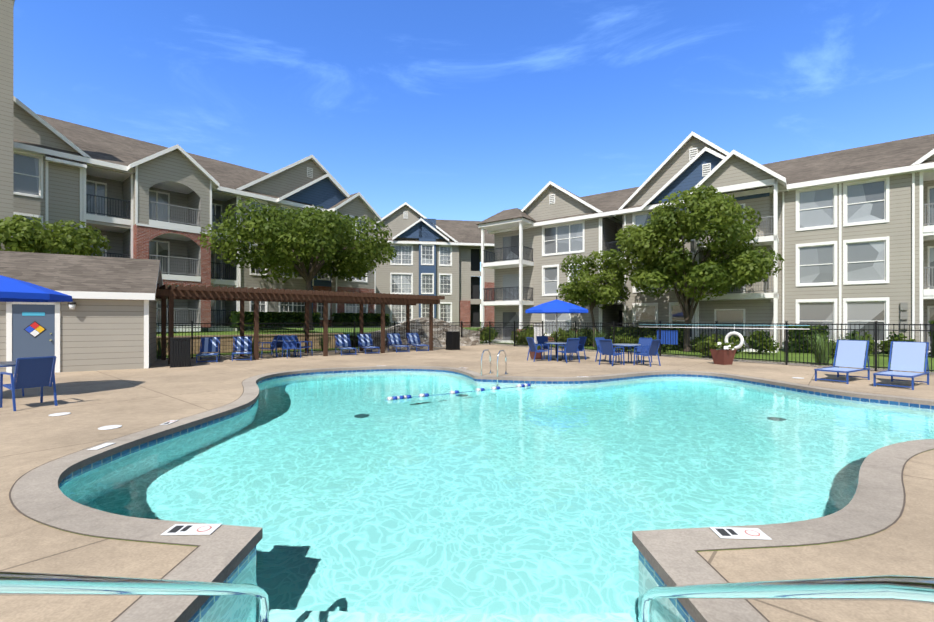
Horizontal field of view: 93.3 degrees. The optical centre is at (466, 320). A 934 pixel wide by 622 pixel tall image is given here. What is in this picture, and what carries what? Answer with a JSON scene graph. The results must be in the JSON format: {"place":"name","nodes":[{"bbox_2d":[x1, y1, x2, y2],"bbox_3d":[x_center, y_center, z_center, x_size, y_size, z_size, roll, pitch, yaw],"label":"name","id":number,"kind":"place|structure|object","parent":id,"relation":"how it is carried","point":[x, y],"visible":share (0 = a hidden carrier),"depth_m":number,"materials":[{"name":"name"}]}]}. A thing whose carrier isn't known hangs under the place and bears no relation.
{"place":"outdoors","nodes":[
{"label":"outdoors","id":0,"kind":"place"},
{"bbox_2d":[156,328,357,338],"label":"lawn terrain","id":1,"kind":"structure","parent":0,"point":[205,331],"depth_m":26.89,"materials":[{"name":"green plant"}]},
{"bbox_2d":[0,214,111,255],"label":"tree","id":2,"kind":"object","parent":1,"relation":"on","point":[68,239],"visible":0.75,"depth_m":18.90,"materials":[{"name":"green plant"}]},
{"bbox_2d":[0,0,380,331],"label":"apartment","id":3,"kind":"structure","parent":1,"relation":"on","point":[128,197],"depth_m":25.16,"materials":[{"name":"grey"}]},
{"bbox_2d":[229,311,320,327],"bbox_3d":[-12.152,-0.068,28.410,1.159,1.070,5.626,0,0,41],"label":"hedge","id":4,"kind":"object","parent":1,"relation":"on","point":[281,317],"visible":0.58,"depth_m":27.79,"materials":[{"name":"green plant"}]},
{"bbox_2d":[198,198,396,329],"bbox_3d":[-9.352,-3.198,27.324,10.223,7.578,10.589,0,0,1],"label":"tree","id":5,"kind":"object","parent":1,"relation":"on","point":[317,240],"visible":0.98,"depth_m":24.52,"materials":[{"name":"green plant"}]},
{"bbox_2d":[331,313,389,326],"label":"hedge","id":6,"kind":"object","parent":1,"relation":"on","point":[341,318],"visible":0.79,"depth_m":32.50,"materials":[{"name":"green plant"}]},
{"bbox_2d":[291,202,493,327],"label":"apartment building","id":7,"kind":"structure","parent":1,"relation":"on","point":[434,257],"depth_m":44.27,"materials":[{"name":"grey"}]},
{"bbox_2d":[0,345,933,621],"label":"pool deck","id":8,"kind":"structure","parent":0,"point":[130,401],"depth_m":5.32,"materials":[{"name":"concrete"}]},
{"bbox_2d":[0,361,23,395],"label":"table","id":9,"kind":"object","parent":8,"relation":"on","point":[8,364],"visible":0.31,"depth_m":8.97,"materials":[{"name":"blue"}]},
{"bbox_2d":[0,356,57,410],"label":"chair","id":10,"kind":"object","parent":8,"relation":"on","point":[31,372],"visible":0.94,"depth_m":8.04,"materials":[{"name":"blue"}]},
{"bbox_2d":[0,275,72,301],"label":"umbrella","id":11,"kind":"object","parent":8,"relation":"on","point":[13,290],"visible":0.94,"depth_m":8.90,"materials":[{"name":"blue fabric"}]},
{"bbox_2d":[0,251,162,374],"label":"pool shed","id":12,"kind":"structure","parent":8,"relation":"on","point":[105,319],"depth_m":14.07,"materials":[{"name":"grey"}]},
{"bbox_2d":[170,337,190,367],"bbox_3d":[-9.960,1.090,15.339,0.590,1.000,0.590,0,0,-30],"label":"trash can","id":13,"kind":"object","parent":8,"relation":"on","point":[180,351],"depth_m":15.10,"materials":[{"name":"grey plastic"}]},
{"bbox_2d":[196,337,219,362],"bbox_3d":[-10.181,1.132,17.395,0.695,0.915,1.774,0,0,-26],"label":"lounge chair","id":14,"kind":"object","parent":8,"relation":"on","point":[210,344],"visible":1,"depth_m":17.87,"materials":[{"name":"blue fabric"}]},
{"bbox_2d":[232,336,251,360],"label":"lounge chair","id":15,"kind":"object","parent":8,"relation":"on","point":[241,343],"visible":1,"depth_m":18.62,"materials":[{"name":"blue fabric"}]},
{"bbox_2d":[259,336,278,357],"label":"patio chair","id":16,"kind":"object","parent":8,"relation":"on","point":[273,346],"visible":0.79,"depth_m":19.16,"materials":[{"name":"blue"}]},
{"bbox_2d":[271,335,288,354],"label":"pergola chair","id":17,"kind":"object","parent":8,"relation":"on","point":[279,344],"visible":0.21,"depth_m":19.92,"materials":[{"name":"blue metal"}]},
{"bbox_2d":[273,340,297,356],"bbox_3d":[-8.048,1.230,19.582,1.024,0.721,1.024,0,0,1],"label":"patio table","id":18,"kind":"object","parent":8,"relation":"on","point":[282,345],"visible":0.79,"depth_m":19.29,"materials":[{"name":"blue metal"}]},
{"bbox_2d":[282,336,300,357],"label":"patio chair","id":19,"kind":"object","parent":8,"relation":"on","point":[289,345],"visible":0.96,"depth_m":19.17,"materials":[{"name":"blue"}]},
{"bbox_2d":[156,283,444,364],"bbox_3d":[-7.098,0.140,20.706,12.600,2.900,3.540,0,0,-40],"label":"pergola","id":20,"kind":"object","parent":8,"relation":"on","point":[164,292],"visible":0.94,"depth_m":19.19,"materials":[{"name":"brown wood"}]},
{"bbox_2d":[292,335,312,355],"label":"patio chair","id":21,"kind":"object","parent":8,"relation":"on","point":[298,344],"visible":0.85,"depth_m":19.98,"materials":[{"name":"blue metal"}]},
{"bbox_2d":[335,334,355,355],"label":"lounge chair","id":22,"kind":"object","parent":8,"relation":"on","point":[343,340],"visible":1,"depth_m":21.53,"materials":[{"name":"blue fabric"}]},
{"bbox_2d":[357,334,379,353],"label":"lounge chair","id":23,"kind":"object","parent":8,"relation":"on","point":[365,340],"visible":1,"depth_m":22.29,"materials":[{"name":"blue fabric"}]},
{"bbox_2d":[387,333,409,352],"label":"lounge chair","id":24,"kind":"object","parent":8,"relation":"on","point":[394,339],"visible":1,"depth_m":23.40,"materials":[{"name":"blue fabric"}]},
{"bbox_2d":[406,333,428,350],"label":"lounge chair","id":25,"kind":"object","parent":8,"relation":"on","point":[414,339],"visible":1,"depth_m":24.15,"materials":[{"name":"blue"}]},
{"bbox_2d":[48,365,803,539],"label":"deck markers","id":26,"kind":"object","parent":8,"relation":"on","point":[720,532],"visible":0.98,"depth_m":3.32,"materials":[{"name":"white plastic"}]},
{"bbox_2d":[445,331,459,349],"bbox_3d":[-0.774,1.090,24.201,0.590,1.000,0.590,0,0,-39],"label":"trash can","id":27,"kind":"object","parent":8,"relation":"on","point":[452,340],"visible":1,"depth_m":24.00,"materials":[{"name":"grey plastic"}]},
{"bbox_2d":[481,349,507,381],"bbox_3d":[0.786,1.720,12.858,0.599,1.740,0.719,0,0,27],"label":"pool ladder","id":28,"kind":"object","parent":8,"relation":"on","point":[505,373],"visible":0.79,"depth_m":12.95,"materials":[{"name":"silver metal"}]},
{"bbox_2d":[529,343,542,358],"bbox_3d":[2.884,1.261,18.393,0.686,0.658,0.650,0,0,-19],"label":"table planter","id":29,"kind":"object","parent":8,"relation":"on","point":[537,356],"visible":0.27,"depth_m":18.21,"materials":[{"name":"red ceramic"}]},
{"bbox_2d":[526,337,548,361],"bbox_3d":[2.794,1.124,17.468,0.729,0.937,0.590,0,0,-19],"label":"deck chair","id":30,"kind":"object","parent":8,"relation":"on","point":[532,345],"visible":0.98,"depth_m":17.39,"materials":[{"name":"blue"}]},
{"bbox_2d":[156,343,933,374],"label":"gravel strips","id":31,"kind":"object","parent":8,"relation":"on","point":[795,364],"visible":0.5,"depth_m":19.02,"materials":[{"name":"beige gravel"}]},
{"bbox_2d":[156,338,167,358],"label":"shrub","id":32,"kind":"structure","parent":31,"relation":"on","point":[160,348],"depth_m":18.29,"materials":[{"name":"green plant"}]},
{"bbox_2d":[249,332,260,354],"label":"shrub","id":33,"kind":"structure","parent":31,"relation":"on","point":[252,345],"depth_m":20.56,"materials":[{"name":"green plant"}]},
{"bbox_2d":[156,321,489,358],"bbox_3d":[-11.500,0.802,18.455,34.070,1.575,0.070,0,0,-40],"label":"fence","id":34,"kind":"object","parent":31,"relation":"on","point":[330,326],"visible":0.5,"depth_m":22.30,"materials":[{"name":"black metal"}]},
{"bbox_2d":[316,333,329,350],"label":"shrub","id":35,"kind":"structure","parent":31,"relation":"on","point":[322,341],"depth_m":22.88,"materials":[{"name":"green plant"}]},
{"bbox_2d":[363,317,479,348],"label":"stone wall","id":36,"kind":"structure","parent":31,"relation":"on","point":[467,340],"depth_m":26.85,"materials":[{"name":"beige stone"}]},
{"bbox_2d":[510,328,528,344],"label":"shrub","id":37,"kind":"object","parent":31,"relation":"on","point":[519,338],"visible":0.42,"depth_m":27.90,"materials":[{"name":"green plant"}]},
{"bbox_2d":[550,331,572,347],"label":"shrub","id":38,"kind":"object","parent":31,"relation":"on","point":[565,337],"visible":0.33,"depth_m":25.37,"materials":[{"name":"green plant"}]},
{"bbox_2d":[565,329,584,337],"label":"shrub","id":39,"kind":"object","parent":31,"relation":"on","point":[570,335],"depth_m":24.51,"materials":[{"name":"green plant"}]},
{"bbox_2d":[589,328,607,350],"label":"shrub","id":40,"kind":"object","parent":31,"relation":"on","point":[602,335],"depth_m":23.34,"materials":[{"name":"green plant"}]},
{"bbox_2d":[612,333,635,351],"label":"shrub","id":41,"kind":"object","parent":31,"relation":"on","point":[619,339],"visible":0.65,"depth_m":22.10,"materials":[{"name":"green plant"}]},
{"bbox_2d":[631,335,658,349],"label":"shrub","id":42,"kind":"object","parent":31,"relation":"on","point":[635,342],"visible":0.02,"depth_m":21.44,"materials":[{"name":"green plant"}]},
{"bbox_2d":[490,321,933,371],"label":"fence","id":43,"kind":"object","parent":31,"relation":"on","point":[785,361],"visible":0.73,"depth_m":17.37,"materials":[{"name":"black metal"}]},
{"bbox_2d":[534,323,541,342],"bbox_3d":[4.164,0.740,25.857,0.020,1.200,0.620,0,0,-36],"label":"rules sign","id":44,"kind":"object","parent":43,"relation":"attached to","point":[537,331],"visible":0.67,"depth_m":25.88,"materials":[{"name":"white"}]},
{"bbox_2d":[657,330,677,344],"bbox_3d":[8.843,0.725,19.491,0.020,0.630,0.950,0,0,-36],"label":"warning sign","id":45,"kind":"object","parent":43,"relation":"attached to","point":[668,337],"visible":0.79,"depth_m":19.43,"materials":[{"name":"blue"}]},
{"bbox_2d":[639,324,809,329],"bbox_3d":[9.917,0.232,17.861,0.036,0.146,6.500,0,0,-36],"label":"rescue pole","id":46,"kind":"object","parent":43,"relation":"attached to","point":[729,328],"visible":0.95,"depth_m":17.00,"materials":[{"name":"white plastic"}]},
{"bbox_2d":[724,324,743,348],"bbox_3d":[10.388,0.632,17.152,0.130,0.986,0.710,0,0,-36],"label":"life ring","id":47,"kind":"object","parent":43,"relation":"attached to","point":[739,335],"visible":0.77,"depth_m":17.03,"materials":[{"name":"white plastic"}]},
{"bbox_2d":[804,331,844,364],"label":"ornamental grass","id":48,"kind":"object","parent":31,"relation":"on","point":[821,353],"depth_m":15.62,"materials":[{"name":"green plant"}]},
{"bbox_2d":[834,332,874,354],"bbox_3d":[13.164,0.960,15.036,1.404,1.259,1.245,0,0,1],"label":"shrub","id":49,"kind":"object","parent":31,"relation":"on","point":[856,339],"depth_m":14.90,"materials":[{"name":"green plant"}]},
{"bbox_2d":[536,336,555,358],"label":"deck chair","id":50,"kind":"object","parent":8,"relation":"on","point":[541,339],"visible":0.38,"depth_m":18.81,"materials":[{"name":"blue"}]},
{"bbox_2d":[544,342,566,360],"bbox_3d":[3.614,1.230,17.758,1.024,0.721,1.024,0,0,1],"label":"table","id":51,"kind":"object","parent":8,"relation":"on","point":[551,343],"visible":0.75,"depth_m":17.48,"materials":[{"name":"blue metal"}]},
{"bbox_2d":[525,296,587,360],"bbox_3d":[3.614,0.305,17.758,2.426,2.570,2.426,0,0,-32],"label":"umbrella","id":52,"kind":"object","parent":8,"relation":"on","point":[556,306],"visible":0.96,"depth_m":17.03,"materials":[{"name":"blue fabric"}]},
{"bbox_2d":[557,338,579,362],"bbox_3d":[3.903,1.124,16.938,0.590,0.937,0.729,0,0,-19],"label":"deck chair","id":53,"kind":"object","parent":8,"relation":"on","point":[572,344],"visible":0.96,"depth_m":16.72,"materials":[{"name":"blue"}]},
{"bbox_2d":[564,336,586,359],"bbox_3d":[4.434,1.124,18.047,0.729,0.937,0.590,0,0,-19],"label":"deck chair","id":54,"kind":"object","parent":8,"relation":"on","point":[581,343],"visible":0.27,"depth_m":18.01,"materials":[{"name":"blue"}]},
{"bbox_2d":[595,337,619,362],"bbox_3d":[5.408,1.124,17.053,0.590,0.937,0.729,0,0,-34],"label":"deck chair","id":55,"kind":"object","parent":8,"relation":"on","point":[598,344],"visible":0.44,"depth_m":17.12,"materials":[{"name":"blue"}]},
{"bbox_2d":[599,339,624,365],"bbox_3d":[5.183,1.124,15.844,0.729,0.937,0.590,0,0,-34],"label":"deck chair","id":56,"kind":"object","parent":8,"relation":"on","point":[606,345],"visible":0.98,"depth_m":15.73,"materials":[{"name":"blue"}]},
{"bbox_2d":[613,344,640,363],"bbox_3d":[5.900,1.230,16.336,1.024,0.721,1.024,0,0,1],"label":"table","id":57,"kind":"object","parent":8,"relation":"on","point":[630,345],"visible":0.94,"depth_m":16.14,"materials":[{"name":"blue metal"}]},
{"bbox_2d":[628,338,651,363],"bbox_3d":[6.617,1.124,16.828,0.729,0.937,0.590,0,0,-34],"label":"deck chair","id":58,"kind":"object","parent":8,"relation":"on","point":[643,342],"visible":0.58,"depth_m":16.91,"materials":[{"name":"blue"}]},
{"bbox_2d":[633,339,660,366],"bbox_3d":[6.392,1.124,15.619,0.590,0.937,0.729,0,0,-34],"label":"deck chair","id":59,"kind":"object","parent":8,"relation":"on","point":[653,348],"visible":0.94,"depth_m":15.48,"materials":[{"name":"blue"}]},
{"bbox_2d":[709,341,735,364],"bbox_3d":[9.348,1.162,16.101,0.765,0.854,0.833,0,0,0],"label":"planter","id":60,"kind":"object","parent":8,"relation":"on","point":[723,354],"visible":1,"depth_m":15.93,"materials":[{"name":"red ceramic"}]},
{"bbox_2d":[646,575,933,604],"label":"stair rail","id":61,"kind":"object","parent":8,"relation":"on","point":[916,589],"visible":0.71,"depth_m":1.40,"materials":[{"name":"silver metal"}]},
{"bbox_2d":[814,340,869,383],"bbox_3d":[9.989,1.061,11.736,1.588,1.058,0.695,0,0,-32],"label":"lounger","id":62,"kind":"object","parent":8,"relation":"on","point":[849,353],"visible":1,"depth_m":11.95,"materials":[{"name":"blue fabric"}]},
{"bbox_2d":[873,341,929,389],"bbox_3d":[10.655,1.061,10.812,1.588,1.058,0.695,0,0,-34],"label":"lounger","id":63,"kind":"object","parent":8,"relation":"on","point":[907,356],"visible":1,"depth_m":11.05,"materials":[{"name":"blue fabric"}]},
{"bbox_2d":[13,0,933,321],"label":"sky","id":64,"kind":"structure","parent":0,"point":[464,110],"materials":[{"name":"blue"}]},
{"bbox_2d":[25,323,933,551],"bbox_3d":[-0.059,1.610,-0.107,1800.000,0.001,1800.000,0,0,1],"label":"ground","id":65,"kind":"structure","parent":0,"point":[791,356],"depth_m":20.42,"materials":[{"name":"green plant"}]},
{"bbox_2d":[156,333,342,355],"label":"retaining wall","id":66,"kind":"structure","parent":65,"relation":"on","point":[226,343],"depth_m":22.96,"materials":[{"name":"brown stone"}]},
{"bbox_2d":[478,324,498,342],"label":"shrub","id":67,"kind":"object","parent":65,"relation":"on","point":[487,333],"visible":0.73,"depth_m":31.51,"materials":[{"name":"green plant"}]},
{"bbox_2d":[520,326,548,339],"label":"shrub","id":68,"kind":"object","parent":65,"relation":"on","point":[527,329],"visible":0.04,"depth_m":29.58,"materials":[{"name":"green plant"}]},
{"bbox_2d":[557,327,574,339],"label":"shrub","id":69,"kind":"object","parent":65,"relation":"on","point":[564,332],"visible":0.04,"depth_m":28.62,"materials":[{"name":"green plant"}]},
{"bbox_2d":[576,328,603,345],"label":"shrub","id":70,"kind":"object","parent":65,"relation":"on","point":[590,340],"visible":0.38,"depth_m":27.56,"materials":[{"name":"green plant"}]},
{"bbox_2d":[556,249,635,346],"bbox_3d":[7.973,-1.379,27.009,4.812,5.942,4.320,0,0,-15],"label":"tree","id":71,"kind":"object","parent":65,"relation":"on","point":[593,292],"visible":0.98,"depth_m":26.51,"materials":[{"name":"green plant"}]},
{"bbox_2d":[609,326,684,349],"bbox_3d":[10.339,0.950,25.175,4.147,1.338,1.256,0,0,37],"label":"hedge","id":72,"kind":"object","parent":65,"relation":"on","point":[619,330],"visible":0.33,"depth_m":24.93,"materials":[{"name":"green plant"}]},
{"bbox_2d":[650,334,672,352],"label":"shrub","id":73,"kind":"object","parent":65,"relation":"on","point":[663,346],"visible":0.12,"depth_m":22.36,"materials":[{"name":"green plant"}]},
{"bbox_2d":[614,185,784,350],"bbox_3d":[11.695,-2.635,22.884,7.538,8.452,7.409,0,0,1],"label":"tree","id":74,"kind":"object","parent":65,"relation":"on","point":[740,267],"visible":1,"depth_m":21.63,"materials":[{"name":"green plant"}]},
{"bbox_2d":[476,131,933,355],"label":"apartment","id":75,"kind":"structure","parent":65,"relation":"on","point":[847,235],"depth_m":23.42,"materials":[{"name":"grey"}]},
{"bbox_2d":[690,329,724,351],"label":"shrub","id":76,"kind":"object","parent":65,"relation":"on","point":[699,339],"visible":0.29,"depth_m":22.65,"materials":[{"name":"green plant"}]},
{"bbox_2d":[692,334,730,357],"bbox_3d":[10.498,1.096,18.844,1.626,1.113,1.355,0,0,-12],"label":"shrub","id":77,"kind":"object","parent":65,"relation":"on","point":[698,347],"visible":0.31,"depth_m":18.83,"materials":[{"name":"green plant"}]},
{"bbox_2d":[724,335,748,352],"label":"shrub","id":78,"kind":"object","parent":65,"relation":"on","point":[736,340],"visible":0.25,"depth_m":21.49,"materials":[{"name":"green plant"}]},
{"bbox_2d":[743,330,781,353],"bbox_3d":[14.184,1.132,21.323,1.634,1.460,1.881,0,0,1],"label":"shrub","id":79,"kind":"object","parent":65,"relation":"on","point":[749,342],"visible":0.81,"depth_m":21.09,"materials":[{"name":"green plant"}]},
{"bbox_2d":[788,325,829,352],"bbox_3d":[17.032,0.900,22.077,1.742,1.407,1.155,0,0,37],"label":"hedge","id":80,"kind":"object","parent":65,"relation":"on","point":[791,338],"visible":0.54,"depth_m":21.85,"materials":[{"name":"green plant"}]},
{"bbox_2d":[825,339,838,358],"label":"shrub","id":81,"kind":"object","parent":65,"relation":"on","point":[831,349],"visible":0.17,"depth_m":18.76,"materials":[{"name":"green plant"}]},
{"bbox_2d":[844,330,882,355],"bbox_3d":[18.285,1.048,20.552,1.615,1.325,1.492,0,0,-28],"label":"shrub","id":82,"kind":"object","parent":65,"relation":"on","point":[854,332],"visible":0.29,"depth_m":20.33,"materials":[{"name":"green plant"}]},
{"bbox_2d":[877,331,915,355],"bbox_3d":[19.093,1.033,19.731,1.292,1.250,1.370,0,0,-25],"label":"shrub","id":83,"kind":"object","parent":65,"relation":"on","point":[899,337],"visible":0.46,"depth_m":19.63,"materials":[{"name":"green plant"}]},
{"bbox_2d":[928,320,933,356],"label":"hedge","id":84,"kind":"object","parent":65,"relation":"on","point":[931,322],"visible":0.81,"depth_m":19.43,"materials":[{"name":"green plant"}]},
{"bbox_2d":[59,369,933,621],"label":"pool tile border","id":85,"kind":"object","parent":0,"point":[89,466],"depth_m":9.42,"materials":[{"name":"blue tile"}]},
{"bbox_2d":[0,571,263,596],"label":"stair rail","id":86,"kind":"object","parent":85,"relation":"on","point":[26,584],"visible":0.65,"depth_m":1.60,"materials":[{"name":"silver metal"}]},
{"bbox_2d":[9,365,933,621],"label":"pool coping","id":87,"kind":"object","parent":85,"relation":"on","point":[875,505],"visible":0.98,"depth_m":3.41,"materials":[{"name":"beige concrete"}]},
{"bbox_2d":[59,371,933,621],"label":"pool water","id":88,"kind":"structure","parent":85,"relation":"in","point":[357,496],"depth_m":4.72,"materials":[{"name":"teal liquid"}]},
{"bbox_2d":[387,383,530,399],"bbox_3d":[-0.058,1.710,10.630,4.042,0.095,0.100,0,0,-32],"label":"float line","id":89,"kind":"object","parent":88,"relation":"on","point":[450,392],"visible":0.71,"depth_m":10.42,"materials":[{"name":"blue"}]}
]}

